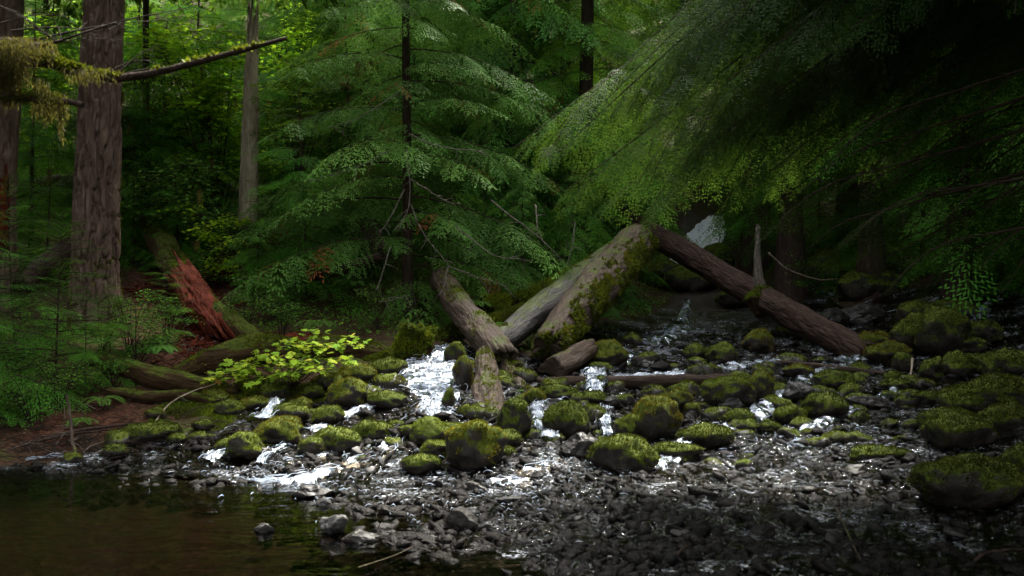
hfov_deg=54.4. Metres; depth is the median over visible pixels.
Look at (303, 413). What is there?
rock
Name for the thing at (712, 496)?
stone
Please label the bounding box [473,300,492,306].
fern
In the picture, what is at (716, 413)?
rock
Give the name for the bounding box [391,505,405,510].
stone
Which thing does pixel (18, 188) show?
young hemlock
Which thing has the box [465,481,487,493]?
bare rock
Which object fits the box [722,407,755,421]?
mossy boulder
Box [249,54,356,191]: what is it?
vine maple
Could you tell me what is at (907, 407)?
rock
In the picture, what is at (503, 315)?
mossy log
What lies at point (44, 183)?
fallen log
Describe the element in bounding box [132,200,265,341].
rotten log
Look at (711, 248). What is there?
mossy boulder
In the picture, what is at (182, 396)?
thin branch
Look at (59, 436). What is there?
fallen stick
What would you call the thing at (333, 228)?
young hemlock
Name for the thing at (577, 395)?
rock
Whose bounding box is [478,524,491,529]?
stone
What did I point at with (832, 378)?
mossy boulder
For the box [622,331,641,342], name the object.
rock
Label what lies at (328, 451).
cascade
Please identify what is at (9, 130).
fir tree
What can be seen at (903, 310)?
mossy boulder
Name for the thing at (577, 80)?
vine maple
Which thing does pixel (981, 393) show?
mossy boulder
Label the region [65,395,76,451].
broken stem
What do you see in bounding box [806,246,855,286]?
leafy bush
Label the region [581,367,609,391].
cascade
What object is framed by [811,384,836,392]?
rock
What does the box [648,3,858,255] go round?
hemlock tree
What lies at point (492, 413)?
rock
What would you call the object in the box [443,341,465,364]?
mossy boulder
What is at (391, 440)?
rock
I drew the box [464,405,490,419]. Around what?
rock
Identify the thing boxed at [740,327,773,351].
mossy boulder
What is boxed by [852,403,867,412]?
rock
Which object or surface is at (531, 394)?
mossy boulder
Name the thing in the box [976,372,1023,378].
mossy boulder
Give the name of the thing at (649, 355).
rock
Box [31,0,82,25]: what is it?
hemlock tree
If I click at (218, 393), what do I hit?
mossy boulder
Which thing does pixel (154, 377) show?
mossy log
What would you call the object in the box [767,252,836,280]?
bent stick
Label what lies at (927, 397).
mossy boulder
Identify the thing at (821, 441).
rock
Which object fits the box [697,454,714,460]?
stone
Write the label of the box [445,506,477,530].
bare rock
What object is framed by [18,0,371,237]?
conifer tree
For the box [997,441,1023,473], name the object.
mossy boulder
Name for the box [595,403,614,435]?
cascade
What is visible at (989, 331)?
mossy boulder
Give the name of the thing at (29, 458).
cascade
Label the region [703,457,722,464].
rock
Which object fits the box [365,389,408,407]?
mossy boulder
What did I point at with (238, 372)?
vine maple
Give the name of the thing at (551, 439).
rock
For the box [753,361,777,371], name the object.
rock
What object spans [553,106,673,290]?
young hemlock
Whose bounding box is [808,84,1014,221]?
hemlock tree
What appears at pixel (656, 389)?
rock
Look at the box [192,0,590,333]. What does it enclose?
cedar tree
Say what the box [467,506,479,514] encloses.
bare rock
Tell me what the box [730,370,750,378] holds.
rock
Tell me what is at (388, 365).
mossy boulder
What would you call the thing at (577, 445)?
bare rock
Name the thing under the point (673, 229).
young hemlock
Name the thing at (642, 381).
sunken log
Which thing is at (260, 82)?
young hemlock
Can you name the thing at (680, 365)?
stone
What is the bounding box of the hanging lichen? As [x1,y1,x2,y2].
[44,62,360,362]
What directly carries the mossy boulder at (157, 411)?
on the ground at (692, 214)
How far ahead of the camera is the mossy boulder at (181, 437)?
9.48 m
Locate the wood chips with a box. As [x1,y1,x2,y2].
[122,270,321,363]
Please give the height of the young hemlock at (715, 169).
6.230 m
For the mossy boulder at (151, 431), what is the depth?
9.52 m
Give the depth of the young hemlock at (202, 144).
17.44 m
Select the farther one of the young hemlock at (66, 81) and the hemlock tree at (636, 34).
the hemlock tree at (636, 34)
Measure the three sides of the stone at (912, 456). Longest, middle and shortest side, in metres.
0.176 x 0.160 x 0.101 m
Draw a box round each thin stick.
[358,545,414,567]
[836,507,860,558]
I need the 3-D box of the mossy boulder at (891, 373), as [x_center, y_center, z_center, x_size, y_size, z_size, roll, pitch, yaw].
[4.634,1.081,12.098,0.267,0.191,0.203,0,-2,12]
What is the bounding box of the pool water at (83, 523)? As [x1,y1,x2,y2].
[0,469,629,575]
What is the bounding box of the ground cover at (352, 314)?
[0,6,1023,387]
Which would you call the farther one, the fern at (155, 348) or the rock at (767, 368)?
the rock at (767, 368)
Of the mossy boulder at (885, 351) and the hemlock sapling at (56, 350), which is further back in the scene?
the mossy boulder at (885, 351)
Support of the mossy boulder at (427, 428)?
on the ground at (692, 214)
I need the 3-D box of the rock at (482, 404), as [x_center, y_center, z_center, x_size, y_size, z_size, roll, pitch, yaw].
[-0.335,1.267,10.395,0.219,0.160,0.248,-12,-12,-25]
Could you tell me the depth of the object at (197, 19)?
23.11 m
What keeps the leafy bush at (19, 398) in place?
on the ground at (692, 214)
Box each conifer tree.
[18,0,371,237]
[193,0,416,91]
[236,0,355,102]
[420,0,691,221]
[506,0,649,138]
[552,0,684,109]
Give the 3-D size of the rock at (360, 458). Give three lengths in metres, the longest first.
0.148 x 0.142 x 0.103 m
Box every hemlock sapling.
[0,170,102,373]
[0,203,89,429]
[0,212,139,418]
[39,285,138,402]
[73,280,144,357]
[124,254,198,352]
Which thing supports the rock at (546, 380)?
on the ground at (692, 214)
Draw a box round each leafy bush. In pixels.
[0,341,56,397]
[0,375,57,423]
[17,358,99,409]
[71,311,134,351]
[87,357,131,387]
[94,292,176,355]
[104,307,179,361]
[136,289,204,339]
[183,253,229,285]
[211,236,273,283]
[215,292,276,323]
[226,275,295,325]
[257,301,307,333]
[347,282,409,329]
[516,262,546,282]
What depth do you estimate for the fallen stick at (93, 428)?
9.71 m
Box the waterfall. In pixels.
[670,215,723,262]
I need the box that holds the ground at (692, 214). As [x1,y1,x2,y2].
[0,0,1023,500]
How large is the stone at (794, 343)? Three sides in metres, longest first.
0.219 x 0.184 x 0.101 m
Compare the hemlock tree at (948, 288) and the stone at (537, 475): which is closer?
the stone at (537, 475)
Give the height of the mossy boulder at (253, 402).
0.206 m
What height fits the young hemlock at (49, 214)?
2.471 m
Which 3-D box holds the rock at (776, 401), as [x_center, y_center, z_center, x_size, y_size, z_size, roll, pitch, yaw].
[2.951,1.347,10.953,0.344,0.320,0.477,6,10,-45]
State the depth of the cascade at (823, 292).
20.30 m
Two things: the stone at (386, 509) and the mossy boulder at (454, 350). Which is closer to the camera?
the stone at (386, 509)
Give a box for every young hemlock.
[16,0,122,251]
[16,1,82,223]
[17,73,60,272]
[17,147,72,287]
[18,11,69,179]
[20,0,127,172]
[46,44,187,248]
[72,0,192,130]
[119,137,156,271]
[120,27,211,263]
[123,14,207,226]
[135,154,213,279]
[167,76,264,256]
[191,0,298,150]
[224,183,294,311]
[229,84,380,315]
[230,92,299,225]
[238,9,332,165]
[267,33,401,244]
[280,3,453,192]
[293,110,399,280]
[390,1,550,274]
[412,145,497,314]
[449,152,519,294]
[470,19,574,252]
[471,95,573,281]
[542,151,596,256]
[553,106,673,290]
[601,101,701,247]
[678,50,778,193]
[694,84,832,275]
[806,129,941,294]
[849,116,979,267]
[897,48,1023,297]
[964,121,1023,298]
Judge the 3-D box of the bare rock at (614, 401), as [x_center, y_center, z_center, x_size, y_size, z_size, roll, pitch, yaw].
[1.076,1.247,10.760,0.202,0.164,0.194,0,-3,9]
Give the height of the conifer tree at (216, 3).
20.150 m
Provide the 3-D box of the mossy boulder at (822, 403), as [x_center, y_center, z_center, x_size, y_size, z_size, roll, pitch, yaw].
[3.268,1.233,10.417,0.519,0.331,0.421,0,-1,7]
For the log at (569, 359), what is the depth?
12.13 m
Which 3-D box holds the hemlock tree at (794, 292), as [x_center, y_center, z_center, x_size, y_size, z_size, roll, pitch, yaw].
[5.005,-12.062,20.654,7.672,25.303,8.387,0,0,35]
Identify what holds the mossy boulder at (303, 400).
on the ground at (692, 214)
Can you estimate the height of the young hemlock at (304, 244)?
3.789 m
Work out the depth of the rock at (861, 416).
10.14 m
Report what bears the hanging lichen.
hanging from the vine maple at (190, 103)
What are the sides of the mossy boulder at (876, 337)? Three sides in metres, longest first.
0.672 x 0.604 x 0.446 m
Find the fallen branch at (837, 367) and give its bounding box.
[767,359,883,372]
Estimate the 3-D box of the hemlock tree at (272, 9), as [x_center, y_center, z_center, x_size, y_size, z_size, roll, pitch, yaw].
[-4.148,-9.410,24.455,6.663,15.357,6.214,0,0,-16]
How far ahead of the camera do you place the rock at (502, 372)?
11.60 m
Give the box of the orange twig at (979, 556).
[968,548,1023,565]
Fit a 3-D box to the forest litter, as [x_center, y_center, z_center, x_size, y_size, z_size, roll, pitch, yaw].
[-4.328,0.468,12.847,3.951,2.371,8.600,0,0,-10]
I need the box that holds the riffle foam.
[143,287,1005,541]
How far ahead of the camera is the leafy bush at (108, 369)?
10.88 m
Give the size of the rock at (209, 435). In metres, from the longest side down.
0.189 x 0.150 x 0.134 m
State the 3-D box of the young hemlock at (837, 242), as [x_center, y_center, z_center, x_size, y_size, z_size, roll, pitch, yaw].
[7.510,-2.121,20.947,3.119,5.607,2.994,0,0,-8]
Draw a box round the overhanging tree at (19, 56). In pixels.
[0,3,287,146]
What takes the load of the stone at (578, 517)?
on the gravel
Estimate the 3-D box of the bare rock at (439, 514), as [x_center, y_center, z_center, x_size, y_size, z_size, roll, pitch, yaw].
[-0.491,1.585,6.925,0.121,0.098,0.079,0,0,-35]
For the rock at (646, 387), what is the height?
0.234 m
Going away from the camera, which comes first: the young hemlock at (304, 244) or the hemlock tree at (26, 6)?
the young hemlock at (304, 244)
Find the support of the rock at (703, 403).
on the ground at (692, 214)
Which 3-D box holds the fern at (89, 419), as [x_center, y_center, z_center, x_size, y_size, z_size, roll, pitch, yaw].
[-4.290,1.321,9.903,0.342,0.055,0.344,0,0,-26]
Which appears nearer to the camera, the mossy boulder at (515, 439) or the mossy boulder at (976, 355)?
the mossy boulder at (515, 439)
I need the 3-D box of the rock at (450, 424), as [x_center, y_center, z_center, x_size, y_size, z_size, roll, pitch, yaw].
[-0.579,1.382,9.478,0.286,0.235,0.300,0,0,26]
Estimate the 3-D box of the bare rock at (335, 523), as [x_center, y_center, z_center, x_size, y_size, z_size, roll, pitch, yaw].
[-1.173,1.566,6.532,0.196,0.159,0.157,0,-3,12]
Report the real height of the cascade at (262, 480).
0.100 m
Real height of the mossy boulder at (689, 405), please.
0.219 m
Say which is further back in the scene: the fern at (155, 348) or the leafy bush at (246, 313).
the leafy bush at (246, 313)
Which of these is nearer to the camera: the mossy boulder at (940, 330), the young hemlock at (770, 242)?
the mossy boulder at (940, 330)
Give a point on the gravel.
(663, 551)
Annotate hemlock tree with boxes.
[16,0,82,219]
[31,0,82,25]
[123,0,162,56]
[200,0,273,42]
[204,0,496,273]
[212,0,439,162]
[253,0,312,102]
[261,0,386,136]
[317,0,505,200]
[338,0,564,260]
[421,2,599,200]
[443,0,672,252]
[451,0,732,281]
[500,0,1023,302]
[594,0,815,276]
[596,0,944,300]
[597,0,769,162]
[599,0,655,59]
[604,0,830,248]
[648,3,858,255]
[694,12,944,244]
[704,0,1023,300]
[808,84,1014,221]
[813,0,1023,318]
[854,0,1023,263]
[884,100,1022,197]
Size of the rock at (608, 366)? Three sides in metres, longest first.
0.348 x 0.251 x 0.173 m
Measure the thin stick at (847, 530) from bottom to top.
0.112 m
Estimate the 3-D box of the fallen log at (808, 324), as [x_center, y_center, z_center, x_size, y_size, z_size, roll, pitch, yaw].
[3.389,-0.432,17.692,0.634,0.568,9.239,0,20,-25]
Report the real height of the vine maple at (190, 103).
4.474 m
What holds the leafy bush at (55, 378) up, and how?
on the ground at (692, 214)
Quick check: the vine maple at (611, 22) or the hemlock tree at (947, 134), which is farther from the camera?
the vine maple at (611, 22)
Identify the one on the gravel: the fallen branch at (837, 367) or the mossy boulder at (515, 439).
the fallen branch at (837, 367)
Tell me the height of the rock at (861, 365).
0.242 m
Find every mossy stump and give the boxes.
[389,319,437,358]
[744,224,773,318]
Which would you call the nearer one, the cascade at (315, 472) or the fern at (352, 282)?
the cascade at (315, 472)
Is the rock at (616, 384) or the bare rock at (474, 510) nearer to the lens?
the bare rock at (474, 510)
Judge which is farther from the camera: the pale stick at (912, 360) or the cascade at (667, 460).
the pale stick at (912, 360)
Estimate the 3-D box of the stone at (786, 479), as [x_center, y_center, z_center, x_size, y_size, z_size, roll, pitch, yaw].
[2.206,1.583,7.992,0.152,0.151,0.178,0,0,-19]
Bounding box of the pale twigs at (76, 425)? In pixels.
[4,293,219,463]
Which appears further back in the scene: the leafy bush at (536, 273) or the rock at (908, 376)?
the leafy bush at (536, 273)
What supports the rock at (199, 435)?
on the ground at (692, 214)
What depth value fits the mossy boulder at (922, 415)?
9.38 m
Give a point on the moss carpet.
(207, 409)
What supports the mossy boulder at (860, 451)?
on the ground at (692, 214)
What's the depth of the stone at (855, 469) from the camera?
8.06 m
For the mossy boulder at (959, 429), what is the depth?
8.53 m
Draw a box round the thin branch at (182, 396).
[155,384,214,420]
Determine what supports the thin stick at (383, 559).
on the pool water at (83, 523)
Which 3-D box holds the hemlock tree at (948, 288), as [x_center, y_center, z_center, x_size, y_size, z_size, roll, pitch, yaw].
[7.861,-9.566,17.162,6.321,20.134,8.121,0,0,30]
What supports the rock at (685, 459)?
on the ground at (692, 214)
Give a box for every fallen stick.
[19,430,101,446]
[44,450,91,455]
[46,422,143,437]
[76,445,101,451]
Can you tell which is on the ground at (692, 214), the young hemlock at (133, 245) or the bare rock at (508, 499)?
the young hemlock at (133, 245)
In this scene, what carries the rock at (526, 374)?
on the ground at (692, 214)
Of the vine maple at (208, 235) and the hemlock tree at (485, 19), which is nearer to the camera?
the vine maple at (208, 235)
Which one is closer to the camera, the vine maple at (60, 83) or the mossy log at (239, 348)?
the mossy log at (239, 348)
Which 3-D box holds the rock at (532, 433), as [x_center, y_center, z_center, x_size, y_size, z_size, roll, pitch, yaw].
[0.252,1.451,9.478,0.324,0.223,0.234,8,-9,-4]
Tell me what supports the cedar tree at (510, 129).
on the ground at (692, 214)
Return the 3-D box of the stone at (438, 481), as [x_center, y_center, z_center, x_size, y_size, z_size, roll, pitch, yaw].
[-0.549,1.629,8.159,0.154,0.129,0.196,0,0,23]
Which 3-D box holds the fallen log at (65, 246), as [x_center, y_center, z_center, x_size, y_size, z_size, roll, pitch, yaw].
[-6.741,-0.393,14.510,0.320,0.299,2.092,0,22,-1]
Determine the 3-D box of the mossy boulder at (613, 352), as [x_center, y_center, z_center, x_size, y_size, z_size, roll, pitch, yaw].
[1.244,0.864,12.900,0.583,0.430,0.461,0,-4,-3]
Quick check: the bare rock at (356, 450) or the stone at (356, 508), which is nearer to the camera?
the stone at (356, 508)
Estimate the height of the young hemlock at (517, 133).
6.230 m
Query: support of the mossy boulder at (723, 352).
on the ground at (692, 214)
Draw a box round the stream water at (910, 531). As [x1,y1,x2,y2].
[0,273,1023,575]
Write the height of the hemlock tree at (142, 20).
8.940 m
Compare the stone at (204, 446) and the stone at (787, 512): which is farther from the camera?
the stone at (204, 446)
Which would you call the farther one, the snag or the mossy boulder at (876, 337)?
the snag
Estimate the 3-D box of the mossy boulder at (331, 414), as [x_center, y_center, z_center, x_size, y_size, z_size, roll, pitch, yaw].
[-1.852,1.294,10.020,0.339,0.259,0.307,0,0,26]
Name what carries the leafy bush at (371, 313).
on the ground at (692, 214)
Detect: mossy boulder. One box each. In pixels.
[63,451,83,462]
[101,442,129,456]
[121,420,182,441]
[142,406,166,418]
[165,431,186,442]
[173,395,194,402]
[191,417,215,430]
[200,387,231,400]
[212,399,247,415]
[214,437,227,449]
[225,430,265,459]
[239,394,272,410]
[253,416,303,444]
[258,381,291,398]
[269,414,301,423]
[289,396,312,408]
[297,435,326,453]
[301,381,324,399]
[310,372,344,388]
[310,404,345,423]
[313,424,361,452]
[325,375,367,406]
[338,361,376,381]
[351,418,394,437]
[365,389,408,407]
[368,356,407,373]
[389,419,403,424]
[399,452,443,474]
[409,415,450,443]
[418,438,445,455]
[441,386,455,407]
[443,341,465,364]
[444,419,507,469]
[451,354,473,389]
[456,403,470,415]
[495,397,532,436]
[502,428,522,446]
[503,444,517,455]
[523,386,546,401]
[531,339,538,360]
[540,383,579,398]
[540,399,591,436]
[581,389,606,403]
[586,432,661,472]
[589,338,629,365]
[613,413,638,434]
[631,394,683,439]
[638,253,679,287]
[652,440,704,456]
[658,265,715,292]
[666,387,693,413]
[676,421,734,447]
[681,342,708,359]
[683,401,700,415]
[700,374,756,404]
[703,242,734,266]
[704,341,738,362]
[714,291,747,308]
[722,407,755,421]
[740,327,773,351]
[747,367,774,401]
[755,420,782,430]
[772,403,807,423]
[776,326,795,335]
[782,363,815,376]
[799,390,849,416]
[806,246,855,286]
[810,368,855,388]
[836,269,908,301]
[849,443,911,459]
[858,330,887,343]
[863,339,911,365]
[878,377,913,388]
[882,370,902,378]
[887,311,922,355]
[891,351,913,369]
[894,298,935,321]
[894,389,936,407]
[905,451,1023,508]
[914,305,972,355]
[916,405,975,425]
[917,355,945,378]
[919,410,1001,448]
[932,297,977,316]
[935,372,1023,413]
[941,349,976,376]
[956,335,987,352]
[965,352,983,360]
[971,319,1004,343]
[976,347,1023,374]
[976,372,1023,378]
[977,400,1023,437]
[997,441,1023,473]
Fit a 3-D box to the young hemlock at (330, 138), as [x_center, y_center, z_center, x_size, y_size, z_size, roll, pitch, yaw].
[-3.574,-2.675,19.034,2.661,4.984,2.773,0,0,-20]
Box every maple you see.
[19,9,79,177]
[25,0,234,131]
[120,151,252,246]
[124,12,299,240]
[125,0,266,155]
[158,204,253,286]
[188,328,371,388]
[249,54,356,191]
[258,0,381,175]
[502,0,682,119]
[550,60,606,107]
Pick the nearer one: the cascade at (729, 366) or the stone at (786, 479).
the stone at (786, 479)
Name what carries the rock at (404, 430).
on the ground at (692, 214)
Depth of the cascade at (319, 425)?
9.89 m
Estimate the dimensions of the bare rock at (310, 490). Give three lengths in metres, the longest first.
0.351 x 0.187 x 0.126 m
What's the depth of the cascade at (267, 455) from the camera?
8.92 m
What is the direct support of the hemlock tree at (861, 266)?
on the ground at (692, 214)
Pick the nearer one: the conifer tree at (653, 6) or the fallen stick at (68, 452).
the fallen stick at (68, 452)
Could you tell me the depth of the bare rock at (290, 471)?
8.21 m
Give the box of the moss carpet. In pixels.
[148,342,472,452]
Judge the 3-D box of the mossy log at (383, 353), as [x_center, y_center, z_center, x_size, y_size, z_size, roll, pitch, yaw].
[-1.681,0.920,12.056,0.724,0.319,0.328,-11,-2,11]
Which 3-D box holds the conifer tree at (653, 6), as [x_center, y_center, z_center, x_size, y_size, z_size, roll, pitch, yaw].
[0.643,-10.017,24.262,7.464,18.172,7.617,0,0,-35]
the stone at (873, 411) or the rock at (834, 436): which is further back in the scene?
the stone at (873, 411)
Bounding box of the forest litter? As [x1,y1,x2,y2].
[0,246,266,470]
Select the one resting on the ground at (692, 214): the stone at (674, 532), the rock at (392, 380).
the rock at (392, 380)
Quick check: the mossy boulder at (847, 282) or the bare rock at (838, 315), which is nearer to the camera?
the bare rock at (838, 315)
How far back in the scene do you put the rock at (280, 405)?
10.20 m
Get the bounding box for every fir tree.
[0,0,23,312]
[65,0,124,328]
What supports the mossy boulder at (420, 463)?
in the stream water at (910, 531)
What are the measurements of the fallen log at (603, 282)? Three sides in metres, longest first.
5.094 x 0.809 x 0.727 m
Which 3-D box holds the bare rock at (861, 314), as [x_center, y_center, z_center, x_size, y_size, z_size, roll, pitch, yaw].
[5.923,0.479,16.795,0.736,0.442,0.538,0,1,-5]
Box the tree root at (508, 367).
[501,359,530,389]
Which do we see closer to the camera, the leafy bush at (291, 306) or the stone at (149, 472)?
the stone at (149, 472)
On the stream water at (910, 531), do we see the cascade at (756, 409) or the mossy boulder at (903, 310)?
the cascade at (756, 409)
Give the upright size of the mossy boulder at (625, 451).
0.420 m
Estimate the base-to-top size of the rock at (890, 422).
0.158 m
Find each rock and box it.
[103,429,131,446]
[186,431,206,441]
[206,433,215,440]
[253,523,274,531]
[262,447,268,454]
[270,401,302,414]
[277,403,299,415]
[287,468,297,481]
[288,405,311,421]
[291,484,335,497]
[316,497,331,505]
[319,514,348,533]
[341,529,379,542]
[350,446,361,455]
[354,455,366,460]
[368,384,380,391]
[371,372,407,387]
[383,437,403,444]
[390,531,435,542]
[398,424,411,435]
[432,509,448,518]
[443,421,459,426]
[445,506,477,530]
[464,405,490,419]
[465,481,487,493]
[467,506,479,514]
[471,402,487,407]
[485,409,499,418]
[496,496,522,501]
[499,369,511,375]
[499,375,516,382]
[499,376,514,386]
[505,359,525,367]
[513,366,536,380]
[515,391,526,400]
[525,428,544,439]
[541,377,561,385]
[544,433,565,441]
[553,377,569,384]
[560,432,598,457]
[570,391,581,400]
[576,375,607,389]
[584,402,608,421]
[587,361,613,370]
[603,396,620,406]
[606,380,624,388]
[616,393,635,403]
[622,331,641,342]
[628,363,648,369]
[630,356,650,369]
[632,511,647,520]
[638,351,660,360]
[641,385,667,394]
[642,384,654,390]
[649,361,671,371]
[666,382,680,390]
[670,363,677,367]
[671,456,694,462]
[677,379,700,397]
[684,362,723,374]
[687,356,705,363]
[697,402,709,405]
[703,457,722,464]
[704,405,730,421]
[718,397,742,408]
[728,417,756,429]
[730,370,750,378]
[734,429,753,434]
[734,458,752,467]
[750,365,773,374]
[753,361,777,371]
[763,394,792,407]
[774,381,785,390]
[777,352,806,361]
[777,427,800,437]
[782,382,815,400]
[789,415,815,426]
[800,428,812,433]
[806,436,830,446]
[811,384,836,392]
[813,357,831,360]
[819,307,849,325]
[821,430,843,442]
[837,382,863,394]
[840,430,874,442]
[841,303,887,324]
[844,392,872,397]
[846,395,889,408]
[847,410,870,421]
[849,361,870,369]
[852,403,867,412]
[853,373,866,382]
[856,371,869,376]
[880,390,897,396]
[880,418,898,425]
[891,434,906,442]
[894,388,921,407]
[899,374,916,378]
[900,405,916,408]
[901,418,918,428]
[913,377,934,389]
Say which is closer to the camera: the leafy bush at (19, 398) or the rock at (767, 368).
the leafy bush at (19, 398)
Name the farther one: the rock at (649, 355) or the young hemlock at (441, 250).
the young hemlock at (441, 250)
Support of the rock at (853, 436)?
on the ground at (692, 214)
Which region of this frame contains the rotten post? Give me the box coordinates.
[470,345,503,411]
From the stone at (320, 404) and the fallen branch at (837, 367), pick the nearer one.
the stone at (320, 404)
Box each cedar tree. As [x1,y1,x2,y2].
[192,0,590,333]
[260,0,455,286]
[373,0,672,319]
[492,164,550,291]
[548,162,622,319]
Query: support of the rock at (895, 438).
on the ground at (692, 214)
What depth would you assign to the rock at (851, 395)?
11.14 m
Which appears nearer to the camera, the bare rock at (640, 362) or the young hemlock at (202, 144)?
the bare rock at (640, 362)
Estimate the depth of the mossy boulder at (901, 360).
12.73 m
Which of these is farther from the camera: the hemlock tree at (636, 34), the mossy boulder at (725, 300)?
the hemlock tree at (636, 34)
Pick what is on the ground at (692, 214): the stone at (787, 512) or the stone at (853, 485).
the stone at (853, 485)
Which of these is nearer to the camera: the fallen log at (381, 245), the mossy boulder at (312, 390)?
the mossy boulder at (312, 390)
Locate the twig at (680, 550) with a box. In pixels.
[676,544,691,555]
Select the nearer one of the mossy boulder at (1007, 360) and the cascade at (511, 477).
the cascade at (511, 477)
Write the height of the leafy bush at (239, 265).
0.817 m
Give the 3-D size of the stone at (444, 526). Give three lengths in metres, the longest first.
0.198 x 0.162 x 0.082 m
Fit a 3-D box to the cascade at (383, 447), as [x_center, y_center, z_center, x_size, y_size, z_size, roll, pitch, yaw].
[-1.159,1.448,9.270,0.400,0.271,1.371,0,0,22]
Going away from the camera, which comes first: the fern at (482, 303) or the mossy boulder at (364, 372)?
the mossy boulder at (364, 372)
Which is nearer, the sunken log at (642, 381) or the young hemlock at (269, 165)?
the sunken log at (642, 381)
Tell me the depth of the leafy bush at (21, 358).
10.78 m
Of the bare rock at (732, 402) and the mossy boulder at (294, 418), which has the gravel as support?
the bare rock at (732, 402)
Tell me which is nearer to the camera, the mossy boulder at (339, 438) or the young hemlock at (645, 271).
the mossy boulder at (339, 438)
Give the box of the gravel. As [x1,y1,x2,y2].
[1,283,1023,575]
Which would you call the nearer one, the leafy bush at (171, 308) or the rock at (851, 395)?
the rock at (851, 395)
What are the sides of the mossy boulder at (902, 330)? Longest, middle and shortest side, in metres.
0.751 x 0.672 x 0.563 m
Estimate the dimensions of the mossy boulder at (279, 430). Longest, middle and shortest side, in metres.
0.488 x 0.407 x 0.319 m
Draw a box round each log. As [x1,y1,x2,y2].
[12,234,70,296]
[17,173,71,197]
[81,352,243,396]
[104,387,219,403]
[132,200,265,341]
[170,332,388,375]
[300,250,386,283]
[339,192,391,269]
[360,348,396,361]
[429,267,519,368]
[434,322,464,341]
[476,252,593,312]
[486,300,527,324]
[498,240,612,346]
[531,223,659,360]
[537,339,598,376]
[537,374,740,388]
[593,194,873,356]
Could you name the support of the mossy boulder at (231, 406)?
on the ground at (692, 214)
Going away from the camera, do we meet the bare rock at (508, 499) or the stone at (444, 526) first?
the stone at (444, 526)
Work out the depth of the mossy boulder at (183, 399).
10.54 m
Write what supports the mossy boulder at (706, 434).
on the ground at (692, 214)
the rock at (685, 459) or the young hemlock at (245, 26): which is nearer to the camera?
the rock at (685, 459)
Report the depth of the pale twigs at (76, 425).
9.52 m
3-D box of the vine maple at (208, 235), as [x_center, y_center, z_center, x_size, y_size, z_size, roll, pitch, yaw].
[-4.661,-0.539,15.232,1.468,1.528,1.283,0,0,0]
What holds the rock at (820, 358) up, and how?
on the ground at (692, 214)
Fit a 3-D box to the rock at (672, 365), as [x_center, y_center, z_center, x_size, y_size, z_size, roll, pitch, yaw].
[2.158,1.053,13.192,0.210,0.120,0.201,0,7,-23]
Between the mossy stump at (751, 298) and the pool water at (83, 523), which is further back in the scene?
the mossy stump at (751, 298)
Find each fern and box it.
[62,417,98,425]
[82,395,126,405]
[137,345,181,353]
[294,320,337,326]
[332,280,372,285]
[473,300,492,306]
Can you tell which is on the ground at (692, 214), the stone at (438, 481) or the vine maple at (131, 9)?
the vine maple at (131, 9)
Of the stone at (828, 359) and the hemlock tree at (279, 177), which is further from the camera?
the hemlock tree at (279, 177)
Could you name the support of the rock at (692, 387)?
on the ground at (692, 214)
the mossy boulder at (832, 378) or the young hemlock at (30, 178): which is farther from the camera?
the young hemlock at (30, 178)
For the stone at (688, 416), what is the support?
on the ground at (692, 214)
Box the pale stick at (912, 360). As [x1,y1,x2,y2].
[910,358,913,373]
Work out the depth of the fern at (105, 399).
10.35 m
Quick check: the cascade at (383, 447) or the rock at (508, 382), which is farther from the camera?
the rock at (508, 382)
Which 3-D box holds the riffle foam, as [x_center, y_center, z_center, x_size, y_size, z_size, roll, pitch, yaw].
[3.208,0.775,13.527,6.603,1.631,16.366,0,0,32]
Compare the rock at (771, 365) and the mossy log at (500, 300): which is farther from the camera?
the mossy log at (500, 300)
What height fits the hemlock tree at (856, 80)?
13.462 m
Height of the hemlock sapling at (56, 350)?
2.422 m
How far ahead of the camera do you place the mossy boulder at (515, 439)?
9.05 m
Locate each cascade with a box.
[25,453,61,460]
[201,448,225,462]
[241,474,286,483]
[250,396,284,418]
[253,442,290,465]
[273,458,353,484]
[283,435,391,459]
[304,403,377,432]
[342,424,404,462]
[398,344,474,418]
[485,456,549,484]
[528,403,560,439]
[531,396,565,407]
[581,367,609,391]
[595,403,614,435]
[608,422,734,475]
[610,356,782,375]
[616,324,691,366]
[672,299,690,323]
[749,355,850,423]
[786,385,904,447]
[808,285,836,297]
[815,354,866,371]
[888,295,944,311]
[971,296,1005,320]
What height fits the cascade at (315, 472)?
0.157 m
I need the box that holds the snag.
[238,0,258,224]
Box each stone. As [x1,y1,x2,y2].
[140,471,157,474]
[162,469,175,473]
[201,444,209,448]
[317,400,326,406]
[344,504,361,512]
[364,466,375,471]
[379,504,396,513]
[381,536,397,544]
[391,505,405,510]
[428,522,451,529]
[435,479,446,484]
[447,466,459,471]
[453,484,467,489]
[472,538,494,547]
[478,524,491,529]
[488,516,501,520]
[519,501,531,506]
[529,472,542,478]
[544,442,555,449]
[573,515,583,520]
[665,524,682,532]
[670,528,690,535]
[673,363,687,367]
[682,410,698,416]
[684,413,693,418]
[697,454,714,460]
[706,492,723,500]
[748,523,775,536]
[779,510,799,515]
[781,475,792,483]
[789,341,799,345]
[800,486,815,491]
[800,514,811,521]
[822,357,833,362]
[825,531,844,543]
[844,464,867,475]
[847,499,870,508]
[849,482,861,488]
[859,479,871,485]
[867,410,880,412]
[877,438,890,442]
[886,491,910,499]
[902,452,919,460]
[943,526,966,536]
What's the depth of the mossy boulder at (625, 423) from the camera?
9.53 m
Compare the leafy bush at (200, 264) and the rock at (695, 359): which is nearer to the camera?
the rock at (695, 359)
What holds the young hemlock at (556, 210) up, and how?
on the ground at (692, 214)
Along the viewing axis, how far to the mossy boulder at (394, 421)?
9.80 m
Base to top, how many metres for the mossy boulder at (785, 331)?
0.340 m
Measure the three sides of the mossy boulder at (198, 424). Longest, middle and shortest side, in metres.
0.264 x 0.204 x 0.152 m

